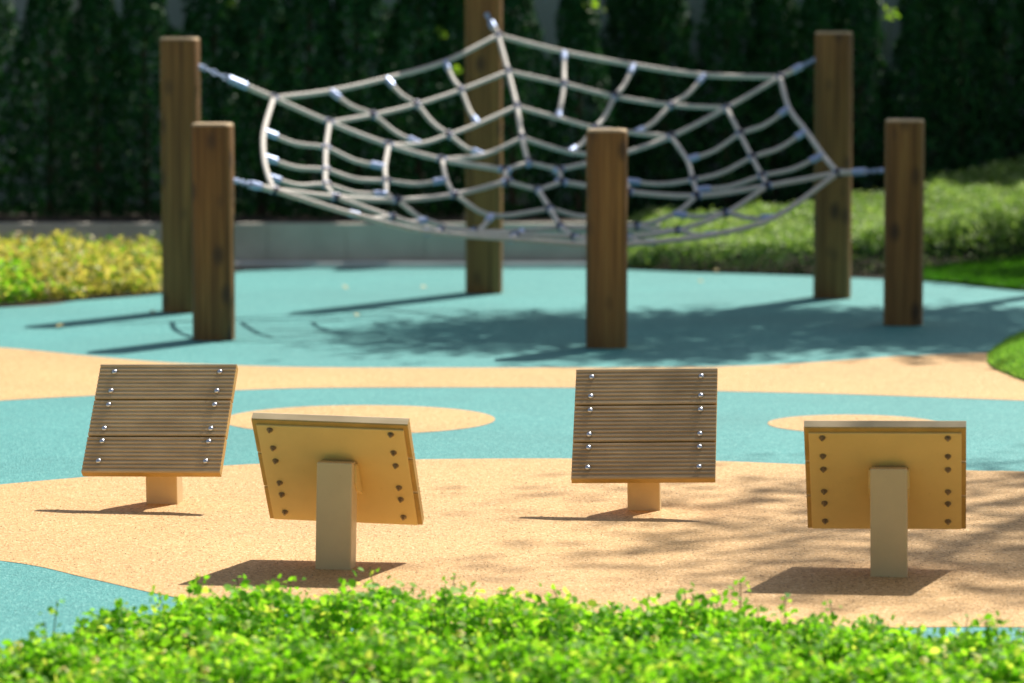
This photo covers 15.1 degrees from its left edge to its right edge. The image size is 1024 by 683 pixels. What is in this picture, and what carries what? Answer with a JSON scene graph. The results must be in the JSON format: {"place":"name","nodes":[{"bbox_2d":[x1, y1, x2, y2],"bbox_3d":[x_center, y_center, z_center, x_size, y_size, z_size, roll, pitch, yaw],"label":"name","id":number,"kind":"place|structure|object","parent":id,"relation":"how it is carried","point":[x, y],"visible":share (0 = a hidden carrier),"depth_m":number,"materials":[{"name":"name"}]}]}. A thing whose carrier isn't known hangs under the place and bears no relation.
{"place":"outdoors","nodes":[
{"label":"outdoors","id":0,"kind":"place"},
{"bbox_2d":[0,204,585,225],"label":"planter soil","id":1,"kind":"structure","parent":0,"point":[20,217],"depth_m":22.65,"materials":[{"name":"brown soil"}]},
{"bbox_2d":[0,0,47,215],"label":"columnar tree","id":2,"kind":"object","parent":1,"relation":"on","point":[7,38],"visible":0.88,"depth_m":22.82,"materials":[{"name":"green plant"}]},
{"bbox_2d":[0,0,99,216],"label":"columnar tree","id":3,"kind":"object","parent":1,"relation":"on","point":[62,8],"visible":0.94,"depth_m":22.76,"materials":[{"name":"green plant"}]},
{"bbox_2d":[46,0,156,217],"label":"columnar tree","id":4,"kind":"object","parent":1,"relation":"on","point":[89,11],"visible":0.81,"depth_m":22.78,"materials":[{"name":"green plant"}]},
{"bbox_2d":[88,0,179,216],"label":"columnar tree","id":5,"kind":"object","parent":1,"relation":"on","point":[144,20],"visible":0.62,"depth_m":22.77,"materials":[{"name":"green plant"}]},
{"bbox_2d":[151,0,285,214],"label":"columnar tree","id":6,"kind":"object","parent":1,"relation":"on","point":[213,21],"visible":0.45,"depth_m":22.88,"materials":[{"name":"green plant"}]},
{"bbox_2d":[201,0,317,216],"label":"columnar tree","id":7,"kind":"object","parent":1,"relation":"on","point":[255,13],"visible":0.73,"depth_m":22.78,"materials":[{"name":"green plant"}]},
{"bbox_2d":[225,0,239,27],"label":"leafy sprig","id":8,"kind":"object","parent":7,"relation":"attached to","point":[232,2],"visible":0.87,"depth_m":22.63,"materials":[{"name":"green plant"}]},
{"bbox_2d":[253,0,373,217],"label":"columnar tree","id":9,"kind":"object","parent":1,"relation":"on","point":[311,10],"visible":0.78,"depth_m":22.72,"materials":[{"name":"green plant"}]},
{"bbox_2d":[281,0,424,215],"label":"columnar tree","id":10,"kind":"object","parent":1,"relation":"on","point":[356,9],"visible":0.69,"depth_m":22.83,"materials":[{"name":"green plant"}]},
{"bbox_2d":[348,0,464,217],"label":"columnar tree","id":11,"kind":"object","parent":1,"relation":"on","point":[423,19],"visible":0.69,"depth_m":22.72,"materials":[{"name":"green plant"}]},
{"bbox_2d":[412,0,507,215],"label":"columnar tree","id":12,"kind":"object","parent":1,"relation":"on","point":[457,15],"visible":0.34,"depth_m":22.87,"materials":[{"name":"green plant"}]},
{"bbox_2d":[435,27,446,46],"bbox_3d":[-0.414,-1.722,22.909,0.070,0.295,0.560,0,5,0],"label":"leafy sprig","id":13,"kind":"object","parent":12,"relation":"attached to","point":[442,34],"visible":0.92,"depth_m":22.65,"materials":[{"name":"green plant"}]},
{"bbox_2d":[458,0,575,216],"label":"columnar tree","id":14,"kind":"object","parent":1,"relation":"on","point":[525,9],"visible":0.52,"depth_m":22.79,"materials":[{"name":"green plant"}]},
{"bbox_2d":[451,65,463,108],"bbox_3d":[-0.319,-1.500,22.910,0.070,0.284,0.596,0,5,0],"label":"leafy sprig","id":15,"kind":"object","parent":14,"relation":"attached to","point":[459,71],"visible":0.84,"depth_m":22.62,"materials":[{"name":"green plant"}]},
{"bbox_2d":[0,268,1023,656],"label":"teal rubber ground","id":16,"kind":"structure","parent":0,"point":[404,318],"depth_m":16.68,"materials":[{"name":"teal rubber"}]},
{"bbox_2d":[81,364,237,503],"bbox_3d":[-1.030,0.304,11.361,0.413,0.455,0.264,0,5,9],"label":"stepping panel","id":17,"kind":"object","parent":16,"relation":"on","point":[163,429],"visible":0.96,"depth_m":11.35,"materials":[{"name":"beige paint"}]},
{"bbox_2d":[160,37,203,312],"bbox_3d":[-1.574,-0.772,18.525,0.202,1.361,0.182,0,5,4],"label":"timber post","id":18,"kind":"object","parent":16,"relation":"on","point":[181,66],"visible":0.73,"depth_m":18.43,"materials":[{"name":"wood"}]},
{"bbox_2d":[191,123,238,340],"bbox_3d":[-1.300,-0.459,16.998,0.202,1.001,0.180,0,5,4],"label":"timber post","id":19,"kind":"object","parent":16,"relation":"on","point":[213,180],"visible":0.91,"depth_m":16.92,"materials":[{"name":"wood"}]},
{"bbox_2d":[251,412,423,569],"bbox_3d":[-0.457,0.408,10.163,0.413,0.455,0.264,2,5,9],"label":"stepping panel","id":20,"kind":"object","parent":16,"relation":"on","point":[337,478],"visible":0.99,"depth_m":10.08,"materials":[{"name":"beige paint"}]},
{"bbox_2d":[230,405,494,432],"bbox_3d":[-0.543,0.276,13.740,0.964,0.001,0.964,0,5,0],"label":"tan rubber circle","id":21,"kind":"object","parent":16,"relation":"on","point":[427,419],"visible":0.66,"depth_m":13.89,"materials":[{"name":"beige rubber"}]},
{"bbox_2d":[465,0,502,293],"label":"timber post","id":22,"kind":"object","parent":16,"relation":"on","point":[483,266],"visible":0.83,"depth_m":19.65,"materials":[{"name":"wood"}]},
{"bbox_2d":[201,15,878,247],"bbox_3d":[0.106,-1.016,18.152,3.196,1.036,2.952,0,5,0],"label":"rope net","id":23,"kind":"object","parent":22,"relation":"attached to","point":[520,235],"visible":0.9,"depth_m":18.23,"materials":[{"name":"fabric"}]},
{"bbox_2d":[586,128,627,348],"bbox_3d":[0.408,-0.420,16.640,0.177,0.986,0.201,0,5,3],"label":"timber post","id":24,"kind":"object","parent":16,"relation":"on","point":[606,223],"visible":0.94,"depth_m":16.55,"materials":[{"name":"wood"}]},
{"bbox_2d":[571,368,717,510],"bbox_3d":[0.387,0.317,11.214,0.413,0.455,0.264,-1,5,6],"label":"stepping panel","id":25,"kind":"object","parent":16,"relation":"on","point":[643,434],"visible":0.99,"depth_m":11.20,"materials":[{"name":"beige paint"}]},
{"bbox_2d":[812,31,852,298],"bbox_3d":[1.603,-0.860,19.408,0.200,1.384,0.186,1,5,9],"label":"timber post","id":26,"kind":"object","parent":16,"relation":"on","point":[833,59],"visible":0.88,"depth_m":19.32,"materials":[{"name":"wood"}]},
{"bbox_2d":[768,415,931,430],"bbox_3d":[1.202,0.289,13.591,0.607,0.001,0.607,0,5,0],"label":"tan rubber spot","id":27,"kind":"object","parent":16,"relation":"on","point":[794,423],"visible":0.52,"depth_m":13.73,"materials":[{"name":"beige rubber"}]},
{"bbox_2d":[804,421,965,576],"bbox_3d":[0.969,0.420,10.031,0.413,0.455,0.264,0,5,7],"label":"stepping panel","id":28,"kind":"object","parent":16,"relation":"on","point":[888,484],"visible":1,"depth_m":9.95,"materials":[{"name":"beige paint"}]},
{"bbox_2d":[879,119,924,325],"bbox_3d":[1.790,-0.524,17.793,0.203,0.994,0.179,1,5,9],"label":"timber post","id":29,"kind":"object","parent":16,"relation":"on","point":[903,170],"visible":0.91,"depth_m":17.71,"materials":[{"name":"wood"}]},
{"bbox_2d":[0,458,1023,628],"bbox_3d":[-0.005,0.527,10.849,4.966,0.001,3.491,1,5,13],"label":"tan rubber ground","id":30,"kind":"structure","parent":0,"point":[117,565],"depth_m":10.57,"materials":[{"name":"beige rubber"}]},
{"bbox_2d":[0,347,1023,399],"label":"tan rubber path","id":31,"kind":"structure","parent":0,"point":[27,374],"depth_m":15.32,"materials":[{"name":"beige rubber"}]},
{"bbox_2d":[0,241,1023,307],"bbox_3d":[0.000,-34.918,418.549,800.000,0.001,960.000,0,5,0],"label":"ground","id":32,"kind":"structure","parent":0,"point":[240,270],"depth_m":20.21,"materials":[{"name":"grey concrete"}]},
{"bbox_2d":[0,277,161,304],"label":"soil bed","id":33,"kind":"object","parent":32,"relation":"on","point":[33,300],"visible":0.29,"depth_m":19.43,"materials":[{"name":"brown soil"}]},
{"bbox_2d":[0,228,161,303],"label":"golden shrubs","id":34,"kind":"object","parent":33,"relation":"on","point":[58,264],"visible":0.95,"depth_m":19.68,"materials":[{"name":"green plant"}]},
{"bbox_2d":[0,223,660,268],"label":"planter wall","id":35,"kind":"structure","parent":32,"relation":"on","point":[307,245],"depth_m":21.78,"materials":[{"name":"concrete"}]},
{"bbox_2d":[0,0,1023,237],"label":"boundary wall","id":36,"kind":"structure","parent":32,"relation":"on","point":[545,10],"depth_m":24.29,"materials":[{"name":"plant"}]},
{"bbox_2d":[521,0,638,216],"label":"columnar tree","id":37,"kind":"object","parent":32,"relation":"on","point":[583,34],"visible":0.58,"depth_m":22.94,"materials":[{"name":"green plant"}]},
{"bbox_2d":[581,0,605,37],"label":"leafy sprig","id":38,"kind":"object","parent":37,"relation":"attached to","point":[593,3],"visible":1,"depth_m":22.63,"materials":[{"name":"green plant"}]},
{"bbox_2d":[51,632,1006,682],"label":"planting soil","id":39,"kind":"structure","parent":0,"point":[364,675],"depth_m":8.57,"materials":[{"name":"brown soil"}]},
{"bbox_2d":[0,567,1023,682],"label":"leafy ground cover","id":40,"kind":"object","parent":39,"relation":"on","point":[405,633],"visible":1,"depth_m":8.28,"materials":[{"name":"green plant"}]},
{"bbox_2d":[627,238,1023,277],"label":"hedge soil","id":41,"kind":"structure","parent":0,"point":[880,275],"depth_m":22.23,"materials":[{"name":"brown soil"}]},
{"bbox_2d":[584,0,685,215],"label":"columnar tree","id":42,"kind":"object","parent":41,"relation":"on","point":[616,19],"visible":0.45,"depth_m":23.72,"materials":[{"name":"green plant"}]},
{"bbox_2d":[612,0,722,216],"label":"columnar tree","id":43,"kind":"object","parent":41,"relation":"on","point":[658,22],"visible":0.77,"depth_m":23.56,"materials":[{"name":"green plant"}]},
{"bbox_2d":[669,0,778,229],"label":"columnar tree","id":44,"kind":"object","parent":41,"relation":"on","point":[728,30],"visible":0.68,"depth_m":23.61,"materials":[{"name":"green plant"}]},
{"bbox_2d":[721,0,813,209],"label":"columnar tree","id":45,"kind":"object","parent":41,"relation":"on","point":[786,50],"visible":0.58,"depth_m":23.70,"materials":[{"name":"green plant"}]},
{"bbox_2d":[773,0,864,242],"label":"columnar tree","id":46,"kind":"object","parent":41,"relation":"on","point":[818,15],"visible":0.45,"depth_m":23.60,"materials":[{"name":"green plant"}]},
{"bbox_2d":[627,153,1023,274],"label":"hedge","id":47,"kind":"object","parent":41,"relation":"on","point":[977,206],"visible":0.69,"depth_m":21.63,"materials":[{"name":"green plant"}]},
{"bbox_2d":[809,0,906,243],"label":"columnar tree","id":48,"kind":"object","parent":41,"relation":"on","point":[855,9],"visible":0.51,"depth_m":23.59,"materials":[{"name":"green plant"}]},
{"bbox_2d":[864,0,977,243],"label":"columnar tree","id":49,"kind":"object","parent":41,"relation":"on","point":[910,27],"visible":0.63,"depth_m":23.58,"materials":[{"name":"green plant"}]},
{"bbox_2d":[884,4,899,55],"bbox_3d":[2.220,-1.839,22.894,0.105,0.309,0.569,0,5,0],"label":"leafy sprig","id":50,"kind":"object","parent":49,"relation":"attached to","point":[893,11],"visible":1,"depth_m":22.65,"materials":[{"name":"green plant"}]},
{"bbox_2d":[913,0,1010,244],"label":"columnar tree","id":51,"kind":"object","parent":41,"relation":"on","point":[961,62],"visible":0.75,"depth_m":23.53,"materials":[{"name":"green plant"}]},
{"bbox_2d":[956,0,1023,244],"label":"columnar tree","id":52,"kind":"object","parent":41,"relation":"on","point":[1003,39],"visible":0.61,"depth_m":23.60,"materials":[{"name":"green plant"}]},
{"bbox_2d":[998,34,1023,238],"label":"columnar tree","id":53,"kind":"object","parent":41,"relation":"on","point":[1008,153],"visible":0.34,"depth_m":23.78,"materials":[{"name":"green plant"}]},
{"bbox_2d":[923,255,1023,288],"bbox_3d":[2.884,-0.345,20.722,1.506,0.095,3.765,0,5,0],"label":"lawn grass","id":54,"kind":"structure","parent":0,"point":[1009,273],"depth_m":20.75,"materials":[{"name":"green plant"}]},
{"bbox_2d":[986,330,1023,380],"bbox_3d":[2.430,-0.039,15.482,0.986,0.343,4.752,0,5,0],"label":"mound grass","id":55,"kind":"structure","parent":0,"point":[1009,346],"depth_m":15.76,"materials":[{"name":"green plant"}]}
]}

